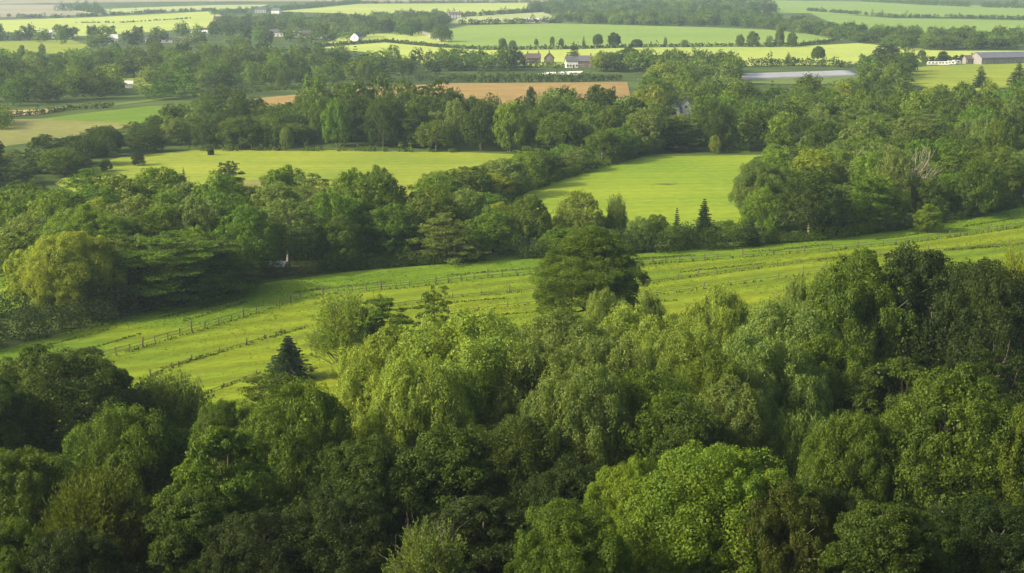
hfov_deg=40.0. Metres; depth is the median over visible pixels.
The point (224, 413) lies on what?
broadleaf tree
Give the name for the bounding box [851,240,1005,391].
broadleaf tree
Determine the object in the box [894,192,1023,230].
hedge
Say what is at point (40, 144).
broadleaf tree
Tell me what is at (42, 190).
cedar tree
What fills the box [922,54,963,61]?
hedge
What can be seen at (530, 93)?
broadleaf tree
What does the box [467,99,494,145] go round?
broadleaf tree
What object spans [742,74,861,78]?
crop tunnel
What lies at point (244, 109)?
broadleaf tree
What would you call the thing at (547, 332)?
willow tree
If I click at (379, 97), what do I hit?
broadleaf tree
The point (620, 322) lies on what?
willow tree
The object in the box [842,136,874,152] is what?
willow tree
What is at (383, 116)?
broadleaf tree
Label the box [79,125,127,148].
broadleaf tree
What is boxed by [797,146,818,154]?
broadleaf tree
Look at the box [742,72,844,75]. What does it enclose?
crop tunnel
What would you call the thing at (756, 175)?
broadleaf tree
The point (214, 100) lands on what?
broadleaf tree
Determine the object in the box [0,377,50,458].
broadleaf tree
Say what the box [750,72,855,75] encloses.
crop tunnel
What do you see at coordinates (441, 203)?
broadleaf tree
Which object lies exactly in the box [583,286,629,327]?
willow tree
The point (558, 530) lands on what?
broadleaf tree
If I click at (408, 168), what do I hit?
field
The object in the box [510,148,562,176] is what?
broadleaf tree
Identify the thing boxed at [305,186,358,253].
broadleaf tree
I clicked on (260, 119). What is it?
broadleaf tree
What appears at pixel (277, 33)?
house
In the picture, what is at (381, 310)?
cedar tree
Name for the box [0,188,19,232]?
broadleaf tree
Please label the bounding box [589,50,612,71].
broadleaf tree
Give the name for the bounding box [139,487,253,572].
maple tree
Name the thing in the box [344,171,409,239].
broadleaf tree
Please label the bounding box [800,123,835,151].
broadleaf tree
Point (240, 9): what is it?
hedge
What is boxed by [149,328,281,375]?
fence
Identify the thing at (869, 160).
broadleaf tree
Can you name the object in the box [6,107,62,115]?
field
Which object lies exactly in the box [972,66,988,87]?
spruce tree
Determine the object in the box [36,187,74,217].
broadleaf tree
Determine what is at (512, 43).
broadleaf tree
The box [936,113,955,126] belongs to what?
broadleaf tree
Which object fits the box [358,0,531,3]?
hedge
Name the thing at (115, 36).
house
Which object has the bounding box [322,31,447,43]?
field
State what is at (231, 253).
cedar tree
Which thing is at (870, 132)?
broadleaf tree
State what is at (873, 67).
woodland
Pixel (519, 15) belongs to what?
field
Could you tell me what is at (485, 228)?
broadleaf tree
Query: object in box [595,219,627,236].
willow tree
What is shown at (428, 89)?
cedar tree
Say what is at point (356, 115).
broadleaf tree
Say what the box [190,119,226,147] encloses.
broadleaf tree
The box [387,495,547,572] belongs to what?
maple tree
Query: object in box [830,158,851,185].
broadleaf tree
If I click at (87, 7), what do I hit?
hedge
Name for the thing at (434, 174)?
willow tree
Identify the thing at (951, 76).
field
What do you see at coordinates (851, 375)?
willow tree
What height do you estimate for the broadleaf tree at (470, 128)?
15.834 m
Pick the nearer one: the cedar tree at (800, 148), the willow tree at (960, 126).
the cedar tree at (800, 148)
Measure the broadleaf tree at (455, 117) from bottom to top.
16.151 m
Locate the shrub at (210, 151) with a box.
[207,147,214,154]
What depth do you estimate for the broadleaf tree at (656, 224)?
298.17 m
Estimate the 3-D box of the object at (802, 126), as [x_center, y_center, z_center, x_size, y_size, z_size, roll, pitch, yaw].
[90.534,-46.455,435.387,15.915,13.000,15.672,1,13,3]
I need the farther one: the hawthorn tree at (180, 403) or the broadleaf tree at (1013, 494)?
the hawthorn tree at (180, 403)
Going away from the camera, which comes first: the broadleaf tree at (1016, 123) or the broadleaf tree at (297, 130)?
the broadleaf tree at (1016, 123)
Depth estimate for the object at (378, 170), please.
316.19 m
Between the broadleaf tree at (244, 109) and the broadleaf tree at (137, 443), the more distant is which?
the broadleaf tree at (244, 109)
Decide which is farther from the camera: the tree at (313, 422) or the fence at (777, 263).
the fence at (777, 263)
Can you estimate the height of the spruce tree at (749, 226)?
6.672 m
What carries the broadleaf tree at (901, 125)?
on the ground at (280, 42)
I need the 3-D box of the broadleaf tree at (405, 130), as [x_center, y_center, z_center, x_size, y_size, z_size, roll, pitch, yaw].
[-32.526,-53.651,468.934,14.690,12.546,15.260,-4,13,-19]
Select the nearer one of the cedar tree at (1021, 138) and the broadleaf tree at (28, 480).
the broadleaf tree at (28, 480)
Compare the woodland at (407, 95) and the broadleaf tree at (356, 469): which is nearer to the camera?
the broadleaf tree at (356, 469)
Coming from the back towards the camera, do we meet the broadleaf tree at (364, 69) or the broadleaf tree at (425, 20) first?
the broadleaf tree at (425, 20)
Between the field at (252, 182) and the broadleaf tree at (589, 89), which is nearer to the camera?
the field at (252, 182)
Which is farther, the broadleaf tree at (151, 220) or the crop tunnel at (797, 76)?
the crop tunnel at (797, 76)
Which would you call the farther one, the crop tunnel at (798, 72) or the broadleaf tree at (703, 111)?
the crop tunnel at (798, 72)
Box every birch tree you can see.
[293,276,380,376]
[379,514,475,572]
[603,191,628,234]
[995,231,1023,327]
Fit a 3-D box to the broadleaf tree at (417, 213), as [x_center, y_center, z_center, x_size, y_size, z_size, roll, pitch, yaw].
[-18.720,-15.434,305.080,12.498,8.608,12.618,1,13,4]
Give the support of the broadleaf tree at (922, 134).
on the ground at (280, 42)
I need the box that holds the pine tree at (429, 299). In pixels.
[411,285,451,337]
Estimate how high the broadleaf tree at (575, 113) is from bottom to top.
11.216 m
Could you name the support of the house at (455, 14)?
on the ground at (280, 42)
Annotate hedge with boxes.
[0,22,61,40]
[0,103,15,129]
[0,282,159,347]
[0,284,68,317]
[6,7,215,17]
[12,100,113,115]
[53,0,106,13]
[76,17,190,22]
[143,268,257,307]
[186,141,457,152]
[196,77,409,94]
[209,0,359,14]
[241,249,321,278]
[315,231,545,273]
[319,35,841,49]
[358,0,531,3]
[412,70,621,82]
[445,69,597,78]
[447,7,542,16]
[458,13,562,24]
[494,150,638,205]
[522,55,564,68]
[528,218,757,258]
[712,50,853,67]
[725,142,745,150]
[753,215,899,245]
[806,7,1023,19]
[854,54,926,67]
[859,0,1023,7]
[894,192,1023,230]
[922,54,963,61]
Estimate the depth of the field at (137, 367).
234.27 m
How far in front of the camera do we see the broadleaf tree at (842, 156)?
363.44 m
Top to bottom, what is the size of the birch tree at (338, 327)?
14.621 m
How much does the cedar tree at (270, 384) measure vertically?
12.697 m
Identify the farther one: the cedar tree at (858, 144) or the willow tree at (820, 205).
the cedar tree at (858, 144)
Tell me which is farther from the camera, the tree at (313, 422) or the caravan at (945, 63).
the caravan at (945, 63)
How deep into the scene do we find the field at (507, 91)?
704.52 m
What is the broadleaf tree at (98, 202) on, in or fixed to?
on the ground at (280, 42)
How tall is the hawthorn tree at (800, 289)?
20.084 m
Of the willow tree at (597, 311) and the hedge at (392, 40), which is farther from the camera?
the hedge at (392, 40)
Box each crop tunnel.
[741,73,843,76]
[742,71,846,74]
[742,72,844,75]
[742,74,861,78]
[743,70,848,73]
[748,73,856,76]
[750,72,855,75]
[752,71,855,74]
[754,70,852,73]
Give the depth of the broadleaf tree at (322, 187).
294.96 m
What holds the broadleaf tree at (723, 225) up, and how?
on the ground at (280, 42)
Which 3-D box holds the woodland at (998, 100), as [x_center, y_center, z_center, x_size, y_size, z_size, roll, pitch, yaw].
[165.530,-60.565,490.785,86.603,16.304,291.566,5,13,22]
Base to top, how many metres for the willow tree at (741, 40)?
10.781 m
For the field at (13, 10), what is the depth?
2097.33 m
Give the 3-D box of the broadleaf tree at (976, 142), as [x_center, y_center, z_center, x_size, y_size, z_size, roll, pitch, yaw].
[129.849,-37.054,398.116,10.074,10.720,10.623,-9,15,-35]
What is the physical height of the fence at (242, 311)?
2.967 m
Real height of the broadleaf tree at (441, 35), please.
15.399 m
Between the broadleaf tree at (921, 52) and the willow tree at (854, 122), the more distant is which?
the broadleaf tree at (921, 52)
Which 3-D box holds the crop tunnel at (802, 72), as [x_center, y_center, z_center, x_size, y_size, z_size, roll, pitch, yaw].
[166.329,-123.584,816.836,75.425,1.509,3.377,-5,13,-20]
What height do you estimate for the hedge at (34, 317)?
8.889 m
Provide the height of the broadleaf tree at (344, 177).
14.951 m
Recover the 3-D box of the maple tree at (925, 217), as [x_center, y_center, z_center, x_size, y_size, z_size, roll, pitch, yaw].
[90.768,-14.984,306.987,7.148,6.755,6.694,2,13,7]
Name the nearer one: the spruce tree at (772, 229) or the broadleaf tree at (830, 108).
the spruce tree at (772, 229)
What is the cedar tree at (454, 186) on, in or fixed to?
on the ground at (280, 42)
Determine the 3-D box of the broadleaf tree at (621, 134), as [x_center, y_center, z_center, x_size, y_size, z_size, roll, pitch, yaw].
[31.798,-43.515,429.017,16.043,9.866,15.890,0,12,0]
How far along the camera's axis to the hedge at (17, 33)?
1170.88 m
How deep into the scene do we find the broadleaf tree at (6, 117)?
519.62 m
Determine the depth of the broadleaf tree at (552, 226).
292.74 m
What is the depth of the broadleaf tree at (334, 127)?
457.73 m
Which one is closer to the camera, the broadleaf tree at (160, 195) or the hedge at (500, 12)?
the broadleaf tree at (160, 195)
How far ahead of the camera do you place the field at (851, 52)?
1043.71 m
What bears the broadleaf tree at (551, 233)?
on the ground at (280, 42)
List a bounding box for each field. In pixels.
[0,0,546,3]
[0,4,89,16]
[0,11,220,35]
[0,40,85,53]
[0,119,133,145]
[0,207,1023,361]
[0,227,1023,430]
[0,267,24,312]
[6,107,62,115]
[42,102,252,122]
[55,150,513,199]
[72,4,268,13]
[123,78,165,85]
[243,180,263,187]
[253,82,629,108]
[282,3,529,15]
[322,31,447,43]
[322,42,1014,65]
[448,23,843,48]
[450,12,560,22]
[454,155,760,238]
[726,131,749,152]
[739,76,857,83]
[773,0,1023,17]
[809,12,1023,33]
[906,63,1023,91]
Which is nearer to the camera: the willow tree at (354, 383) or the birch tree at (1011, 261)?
the willow tree at (354, 383)
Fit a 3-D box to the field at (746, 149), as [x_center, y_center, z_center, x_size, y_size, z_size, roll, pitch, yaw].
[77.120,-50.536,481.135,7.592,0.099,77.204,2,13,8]
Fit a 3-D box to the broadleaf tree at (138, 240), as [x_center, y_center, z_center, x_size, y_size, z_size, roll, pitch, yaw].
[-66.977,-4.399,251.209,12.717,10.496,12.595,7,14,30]
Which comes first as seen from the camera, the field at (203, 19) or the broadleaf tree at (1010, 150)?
the broadleaf tree at (1010, 150)
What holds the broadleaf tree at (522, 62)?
on the ground at (280, 42)
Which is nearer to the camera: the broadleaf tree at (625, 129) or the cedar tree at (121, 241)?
the cedar tree at (121, 241)
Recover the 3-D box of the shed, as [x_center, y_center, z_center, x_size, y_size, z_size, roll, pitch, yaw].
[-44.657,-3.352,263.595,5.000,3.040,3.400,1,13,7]
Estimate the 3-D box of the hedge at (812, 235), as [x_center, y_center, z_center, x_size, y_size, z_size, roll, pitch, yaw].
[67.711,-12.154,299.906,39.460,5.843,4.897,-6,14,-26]
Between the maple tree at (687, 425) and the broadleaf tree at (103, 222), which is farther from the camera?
the broadleaf tree at (103, 222)
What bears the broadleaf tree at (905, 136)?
on the ground at (280, 42)
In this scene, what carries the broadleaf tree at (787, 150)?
on the ground at (280, 42)
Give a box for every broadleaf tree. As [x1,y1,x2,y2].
[0,153,10,166]
[0,178,49,213]
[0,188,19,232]
[0,188,53,237]
[0,213,51,267]
[0,223,55,286]
[0,242,67,304]
[0,343,157,473]
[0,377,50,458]
[0,445,86,546]
[0,516,47,572]
[11,523,131,572]
[15,229,127,312]
[17,191,80,229]
[23,203,146,262]
[24,134,69,160]
[27,148,84,170]
[36,147,91,175]
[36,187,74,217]
[38,43,45,53]
[56,135,91,154]
[61,403,191,526]
[67,183,125,216]
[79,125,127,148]
[82,197,115,214]
[91,172,145,210]
[99,158,112,170]
[104,193,170,232]
[106,233,167,274]
[117,208,179,252]
[126,130,168,151]
[131,151,145,164]
[141,114,164,135]
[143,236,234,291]
[150,188,184,219]
[158,117,190,144]
[169,194,225,241]
[187,398,254,467]
[188,95,225,118]
[189,169,245,218]
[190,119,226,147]
[197,507,326,572]
[201,192,254,246]
[209,203,279,278]
[211,108,237,141]
[214,115,265,147]
[215,181,262,206]
[227,98,251,128]
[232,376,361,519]
[249,180,301,209]
[251,117,270,143]
[251,118,294,144]
[252,110,292,134]
[254,164,310,206]
[264,489,403,572]
[279,123,316,143]
[304,431,434,569]
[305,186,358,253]
[306,181,344,209]
[307,194,378,249]
[308,96,335,141]
[310,89,331,102]
[313,214,365,267]
[320,97,350,145]
[332,167,373,204]
[335,98,368,140]
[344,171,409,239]
[355,57,376,81]
[356,203,423,255]
[364,100,403,146]
[367,96,405,134]
[395,107,431,140]
[403,175,459,217]
[404,187,464,245]
[406,197,433,231]
[421,16,433,30]
[425,110,455,137]
[430,24,453,41]
[431,188,491,242]
[436,413,577,540]
[441,97,469,143]
[444,166,498,203]
[462,207,519,253]
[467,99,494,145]
[475,158,532,194]
[477,160,505,168]
[487,201,514,226]
[490,217,517,242]
[491,99,528,151]
[503,498,634,572]
[509,40,515,46]
[509,52,526,67]
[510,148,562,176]
[510,151,548,187]
[519,452,615,562]
[524,86,538,107]
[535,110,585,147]
[537,224,572,252]
[541,220,571,234]
[545,151,566,172]
[549,144,578,161]
[554,115,577,147]
[558,38,563,45]
[568,110,598,131]
[575,112,601,150]
[581,455,686,572]
[587,84,599,100]
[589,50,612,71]
[590,127,641,157]
[592,34,602,45]
[593,110,613,137]
[595,105,624,130]
[606,126,641,150]
[613,97,649,131]
[616,46,638,65]
[616,439,812,572]
[622,107,668,152]
[623,216,655,251]
[629,89,656,108]
[630,39,642,46]
[646,214,669,237]
[667,113,702,143]
[691,100,734,145]
[702,103,740,150]
[708,134,720,152]
[712,219,744,239]
[727,158,791,209]
[727,478,836,572]
[739,186,785,230]
[746,31,759,46]
[752,143,798,170]
[758,146,788,171]
[761,131,796,166]
[775,484,868,572]
[785,180,847,223]
[786,31,797,46]
[788,149,840,185]
[794,134,831,147]
[794,408,898,511]
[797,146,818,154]
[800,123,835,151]
[805,247,923,400]
[806,148,837,182]
[811,46,825,58]
[818,103,847,128]
[820,139,858,174]
[826,148,851,179]
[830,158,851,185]
[838,115,890,144]
[841,152,888,200]
[847,141,898,167]
[847,150,899,182]
[851,172,912,223]
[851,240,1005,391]
[859,95,883,119]
[869,112,897,127]
[871,136,911,154]
[871,362,1023,530]
[872,44,901,58]
[881,116,932,143]
[883,109,905,124]
[892,129,916,149]
[896,138,943,180]
[901,175,951,214]
[902,162,935,185]
[903,129,950,159]
[911,494,1023,572]
[917,50,926,59]
[918,257,1023,402]
[923,136,963,181]
[929,173,972,214]
[933,139,970,161]
[934,104,961,121]
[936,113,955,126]
[936,126,958,138]
[937,50,947,60]
[946,144,985,173]
[948,158,1007,215]
[952,103,1000,132]
[960,136,987,152]
[965,113,999,141]
[968,176,1005,204]
[974,401,1023,505]
[978,119,1014,156]
[978,145,1018,164]
[980,148,1023,198]
[983,119,1022,151]
[996,110,1023,137]
[1000,98,1023,120]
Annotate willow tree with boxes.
[0,140,5,156]
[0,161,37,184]
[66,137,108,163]
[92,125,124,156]
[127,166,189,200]
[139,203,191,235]
[159,181,209,204]
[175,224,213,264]
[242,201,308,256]
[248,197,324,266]
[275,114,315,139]
[279,128,293,150]
[330,322,435,440]
[355,348,482,498]
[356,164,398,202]
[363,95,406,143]
[365,306,541,444]
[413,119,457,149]
[413,170,464,190]
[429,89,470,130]
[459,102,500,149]
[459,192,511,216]
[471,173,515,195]
[476,333,589,461]
[504,194,552,250]
[506,306,619,360]
[514,358,635,475]
[521,108,546,142]
[523,117,554,148]
[533,97,571,125]
[550,36,554,44]
[551,189,605,236]
[557,332,671,406]
[559,147,594,168]
[577,365,712,475]
[580,130,625,160]
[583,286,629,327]
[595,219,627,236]
[597,301,691,366]
[629,289,666,340]
[640,321,716,383]
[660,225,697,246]
[672,347,771,450]
[676,283,752,351]
[686,373,785,476]
[708,322,834,438]
[735,293,848,404]
[736,34,744,45]
[774,170,846,233]
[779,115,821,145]
[779,331,870,426]
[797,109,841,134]
[797,188,839,231]
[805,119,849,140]
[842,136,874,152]
[847,115,881,135]
[873,145,918,215]
[899,109,925,123]
[933,121,954,131]
[954,119,974,134]
[961,125,983,138]
[1003,149,1023,196]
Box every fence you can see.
[20,292,300,378]
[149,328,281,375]
[204,370,256,391]
[322,252,730,294]
[393,257,833,303]
[447,268,824,313]
[742,222,1023,256]
[845,242,1020,257]
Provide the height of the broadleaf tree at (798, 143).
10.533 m
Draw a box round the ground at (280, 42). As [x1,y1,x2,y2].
[0,0,1023,572]
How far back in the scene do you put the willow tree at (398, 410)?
119.97 m
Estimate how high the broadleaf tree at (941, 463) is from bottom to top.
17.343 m
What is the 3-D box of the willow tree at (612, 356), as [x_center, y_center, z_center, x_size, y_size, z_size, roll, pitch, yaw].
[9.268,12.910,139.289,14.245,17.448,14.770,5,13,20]
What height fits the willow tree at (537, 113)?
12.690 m
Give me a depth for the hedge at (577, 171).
390.89 m
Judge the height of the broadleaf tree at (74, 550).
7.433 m
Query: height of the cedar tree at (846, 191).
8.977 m
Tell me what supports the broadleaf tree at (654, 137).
on the ground at (280, 42)
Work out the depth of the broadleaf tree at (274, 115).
483.48 m
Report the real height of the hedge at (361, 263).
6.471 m
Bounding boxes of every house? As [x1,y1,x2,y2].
[106,33,117,43]
[124,81,133,87]
[145,37,193,42]
[254,7,265,12]
[269,29,283,35]
[271,7,281,13]
[300,30,326,37]
[350,30,362,40]
[448,10,460,17]
[525,51,540,62]
[544,50,554,62]
[564,54,578,67]
[577,53,592,67]
[669,98,681,115]
[680,95,691,115]
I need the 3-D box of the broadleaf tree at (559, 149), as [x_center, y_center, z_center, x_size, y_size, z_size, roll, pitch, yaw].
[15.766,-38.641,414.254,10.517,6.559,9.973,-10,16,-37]
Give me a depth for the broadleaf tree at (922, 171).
346.62 m
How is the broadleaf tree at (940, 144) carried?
on the ground at (280, 42)
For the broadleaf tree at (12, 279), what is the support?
on the ground at (280, 42)
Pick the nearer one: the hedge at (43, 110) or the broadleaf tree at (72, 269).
the broadleaf tree at (72, 269)
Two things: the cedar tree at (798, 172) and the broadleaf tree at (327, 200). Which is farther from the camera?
the cedar tree at (798, 172)
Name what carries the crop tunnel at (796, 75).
on the field at (825, 80)
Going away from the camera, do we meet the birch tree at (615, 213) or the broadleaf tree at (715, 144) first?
the birch tree at (615, 213)
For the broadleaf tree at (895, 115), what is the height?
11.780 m
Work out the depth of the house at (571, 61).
879.61 m
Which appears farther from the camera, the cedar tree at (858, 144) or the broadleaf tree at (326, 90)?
the broadleaf tree at (326, 90)
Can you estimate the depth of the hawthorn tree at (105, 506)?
97.62 m
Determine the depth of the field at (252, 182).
378.27 m
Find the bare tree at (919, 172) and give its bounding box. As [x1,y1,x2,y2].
[890,144,943,204]
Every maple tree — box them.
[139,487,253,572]
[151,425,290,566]
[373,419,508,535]
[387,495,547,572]
[498,38,507,46]
[607,32,620,44]
[644,398,734,521]
[774,27,784,46]
[816,499,960,572]
[838,356,952,491]
[911,204,944,230]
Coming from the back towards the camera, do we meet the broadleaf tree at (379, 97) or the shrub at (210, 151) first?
the broadleaf tree at (379, 97)
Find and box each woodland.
[0,20,374,49]
[0,36,448,105]
[0,70,666,174]
[208,11,368,30]
[360,7,451,35]
[434,46,522,70]
[526,0,780,13]
[554,5,858,40]
[599,44,689,71]
[635,58,1023,147]
[652,46,745,80]
[851,22,1023,49]
[856,48,919,92]
[859,84,1023,143]
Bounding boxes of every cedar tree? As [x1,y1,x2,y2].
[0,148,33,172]
[18,189,52,208]
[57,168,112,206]
[77,233,164,305]
[107,230,256,308]
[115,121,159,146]
[180,116,212,139]
[186,237,265,297]
[211,161,245,187]
[236,368,313,464]
[291,173,331,209]
[350,293,414,374]
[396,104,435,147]
[406,212,479,264]
[417,84,438,101]
[421,174,460,193]
[487,104,503,141]
[491,103,511,137]
[513,146,550,177]
[528,219,650,319]
[604,103,627,114]
[638,114,678,148]
[656,117,701,151]
[678,39,689,46]
[763,36,774,46]
[786,166,840,215]
[796,145,813,156]
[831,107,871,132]
[836,182,858,222]
[840,173,903,231]
[846,143,864,157]
[911,108,946,130]
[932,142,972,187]
[947,340,1023,416]
[1015,134,1023,150]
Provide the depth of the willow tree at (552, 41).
1096.03 m
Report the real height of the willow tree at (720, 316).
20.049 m
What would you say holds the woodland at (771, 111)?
on the ground at (280, 42)
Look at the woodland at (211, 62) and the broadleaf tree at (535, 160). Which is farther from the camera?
the woodland at (211, 62)
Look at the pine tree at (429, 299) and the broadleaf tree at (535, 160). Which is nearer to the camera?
the pine tree at (429, 299)
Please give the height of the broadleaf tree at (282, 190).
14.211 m
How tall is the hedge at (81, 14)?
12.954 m
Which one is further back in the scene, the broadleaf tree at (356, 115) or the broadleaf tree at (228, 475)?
the broadleaf tree at (356, 115)
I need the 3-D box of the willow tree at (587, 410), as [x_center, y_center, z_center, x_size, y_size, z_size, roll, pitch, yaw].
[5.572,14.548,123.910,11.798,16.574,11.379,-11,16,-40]
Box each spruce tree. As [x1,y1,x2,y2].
[263,335,317,383]
[563,42,579,64]
[674,207,680,239]
[692,199,716,242]
[740,216,763,246]
[762,208,784,243]
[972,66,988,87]
[1005,62,1023,84]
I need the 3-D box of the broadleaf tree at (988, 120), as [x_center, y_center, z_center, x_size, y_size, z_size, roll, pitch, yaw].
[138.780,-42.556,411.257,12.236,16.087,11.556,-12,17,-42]
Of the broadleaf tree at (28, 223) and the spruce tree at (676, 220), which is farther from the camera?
the spruce tree at (676, 220)
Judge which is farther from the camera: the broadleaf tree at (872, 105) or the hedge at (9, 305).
the broadleaf tree at (872, 105)
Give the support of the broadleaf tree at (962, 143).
on the ground at (280, 42)
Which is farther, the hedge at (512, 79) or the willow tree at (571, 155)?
the hedge at (512, 79)
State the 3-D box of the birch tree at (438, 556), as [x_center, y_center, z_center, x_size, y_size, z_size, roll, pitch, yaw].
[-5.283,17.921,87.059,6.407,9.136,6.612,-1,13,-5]
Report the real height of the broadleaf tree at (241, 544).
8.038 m
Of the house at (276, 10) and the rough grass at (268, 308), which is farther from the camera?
the house at (276, 10)
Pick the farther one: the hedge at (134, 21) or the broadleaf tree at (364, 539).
the hedge at (134, 21)
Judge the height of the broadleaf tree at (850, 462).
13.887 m
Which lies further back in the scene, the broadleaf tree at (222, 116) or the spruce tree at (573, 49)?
the spruce tree at (573, 49)
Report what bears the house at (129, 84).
on the ground at (280, 42)
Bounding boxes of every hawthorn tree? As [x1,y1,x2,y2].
[34,458,164,572]
[128,365,215,474]
[758,403,823,483]
[775,263,810,340]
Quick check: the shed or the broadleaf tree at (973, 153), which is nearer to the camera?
the shed
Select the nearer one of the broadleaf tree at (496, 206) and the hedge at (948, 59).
the broadleaf tree at (496, 206)
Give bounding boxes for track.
[115,81,409,105]
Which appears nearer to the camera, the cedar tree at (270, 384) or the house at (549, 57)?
the cedar tree at (270, 384)
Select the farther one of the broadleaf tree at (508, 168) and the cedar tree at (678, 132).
the cedar tree at (678, 132)
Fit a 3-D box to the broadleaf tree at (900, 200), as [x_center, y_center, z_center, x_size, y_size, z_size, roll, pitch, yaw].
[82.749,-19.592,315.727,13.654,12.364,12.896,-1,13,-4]
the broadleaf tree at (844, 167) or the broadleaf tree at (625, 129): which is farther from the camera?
the broadleaf tree at (625, 129)
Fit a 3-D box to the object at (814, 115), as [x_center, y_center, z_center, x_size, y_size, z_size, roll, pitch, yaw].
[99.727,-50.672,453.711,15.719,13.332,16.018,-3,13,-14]
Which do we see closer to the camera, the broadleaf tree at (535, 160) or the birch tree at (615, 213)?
the birch tree at (615, 213)
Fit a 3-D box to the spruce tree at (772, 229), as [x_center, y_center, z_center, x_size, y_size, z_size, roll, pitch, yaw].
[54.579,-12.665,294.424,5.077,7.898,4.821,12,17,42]
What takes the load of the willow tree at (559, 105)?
on the ground at (280, 42)
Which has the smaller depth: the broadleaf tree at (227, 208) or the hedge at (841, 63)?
the broadleaf tree at (227, 208)
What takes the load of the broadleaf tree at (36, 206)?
on the ground at (280, 42)
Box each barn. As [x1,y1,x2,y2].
[962,53,973,63]
[972,51,1023,63]
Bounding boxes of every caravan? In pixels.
[927,61,935,65]
[941,61,949,64]
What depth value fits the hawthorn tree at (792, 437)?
123.80 m
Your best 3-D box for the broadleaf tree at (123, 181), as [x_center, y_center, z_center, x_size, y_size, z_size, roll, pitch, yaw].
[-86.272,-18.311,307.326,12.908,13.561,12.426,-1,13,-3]
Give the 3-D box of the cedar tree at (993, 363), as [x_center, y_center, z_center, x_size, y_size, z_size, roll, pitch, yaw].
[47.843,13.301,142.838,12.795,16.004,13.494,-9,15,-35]
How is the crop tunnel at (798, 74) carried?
on the field at (825, 80)
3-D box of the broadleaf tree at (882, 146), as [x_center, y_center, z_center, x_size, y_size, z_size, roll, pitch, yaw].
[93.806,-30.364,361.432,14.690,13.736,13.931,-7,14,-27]
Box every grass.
[22,218,1013,367]
[47,226,1023,393]
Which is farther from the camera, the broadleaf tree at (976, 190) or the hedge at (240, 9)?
the hedge at (240, 9)
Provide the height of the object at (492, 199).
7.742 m
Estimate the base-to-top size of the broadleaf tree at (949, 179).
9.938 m
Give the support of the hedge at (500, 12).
on the ground at (280, 42)
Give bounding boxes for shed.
[258,261,288,276]
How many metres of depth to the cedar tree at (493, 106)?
472.52 m
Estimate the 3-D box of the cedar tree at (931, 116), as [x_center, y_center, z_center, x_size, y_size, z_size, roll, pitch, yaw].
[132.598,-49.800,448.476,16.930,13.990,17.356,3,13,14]
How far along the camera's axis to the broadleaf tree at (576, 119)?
453.01 m
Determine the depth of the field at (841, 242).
263.95 m
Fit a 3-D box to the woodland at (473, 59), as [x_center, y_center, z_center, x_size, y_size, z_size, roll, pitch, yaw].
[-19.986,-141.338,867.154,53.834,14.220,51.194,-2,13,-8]
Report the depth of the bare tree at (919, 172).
338.82 m
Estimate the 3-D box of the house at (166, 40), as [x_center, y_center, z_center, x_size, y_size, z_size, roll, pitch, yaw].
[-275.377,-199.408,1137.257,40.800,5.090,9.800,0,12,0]
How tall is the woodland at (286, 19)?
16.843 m
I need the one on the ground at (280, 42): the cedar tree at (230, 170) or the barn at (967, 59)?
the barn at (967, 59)
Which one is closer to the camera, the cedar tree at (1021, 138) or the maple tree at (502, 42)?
the cedar tree at (1021, 138)
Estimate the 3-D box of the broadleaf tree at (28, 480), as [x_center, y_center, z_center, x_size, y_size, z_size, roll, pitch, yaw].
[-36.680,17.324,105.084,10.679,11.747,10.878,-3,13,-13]
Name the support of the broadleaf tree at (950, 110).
on the ground at (280, 42)
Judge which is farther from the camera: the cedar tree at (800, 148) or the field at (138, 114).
the field at (138, 114)
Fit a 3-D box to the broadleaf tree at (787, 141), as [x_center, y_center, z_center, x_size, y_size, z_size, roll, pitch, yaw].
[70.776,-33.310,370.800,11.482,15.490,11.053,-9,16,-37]
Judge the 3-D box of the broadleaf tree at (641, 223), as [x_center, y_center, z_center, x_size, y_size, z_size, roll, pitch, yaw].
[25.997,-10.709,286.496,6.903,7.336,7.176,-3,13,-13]
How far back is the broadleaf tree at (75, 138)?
431.14 m
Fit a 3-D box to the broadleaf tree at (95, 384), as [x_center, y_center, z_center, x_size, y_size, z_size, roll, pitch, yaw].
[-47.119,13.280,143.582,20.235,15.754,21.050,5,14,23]
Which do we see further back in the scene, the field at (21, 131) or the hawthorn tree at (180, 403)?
the field at (21, 131)
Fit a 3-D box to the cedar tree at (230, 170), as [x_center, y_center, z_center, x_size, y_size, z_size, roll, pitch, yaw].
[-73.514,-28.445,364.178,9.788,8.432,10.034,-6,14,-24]
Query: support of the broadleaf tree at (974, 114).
on the ground at (280, 42)
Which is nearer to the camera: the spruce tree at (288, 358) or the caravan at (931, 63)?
the spruce tree at (288, 358)
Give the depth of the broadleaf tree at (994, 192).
336.13 m

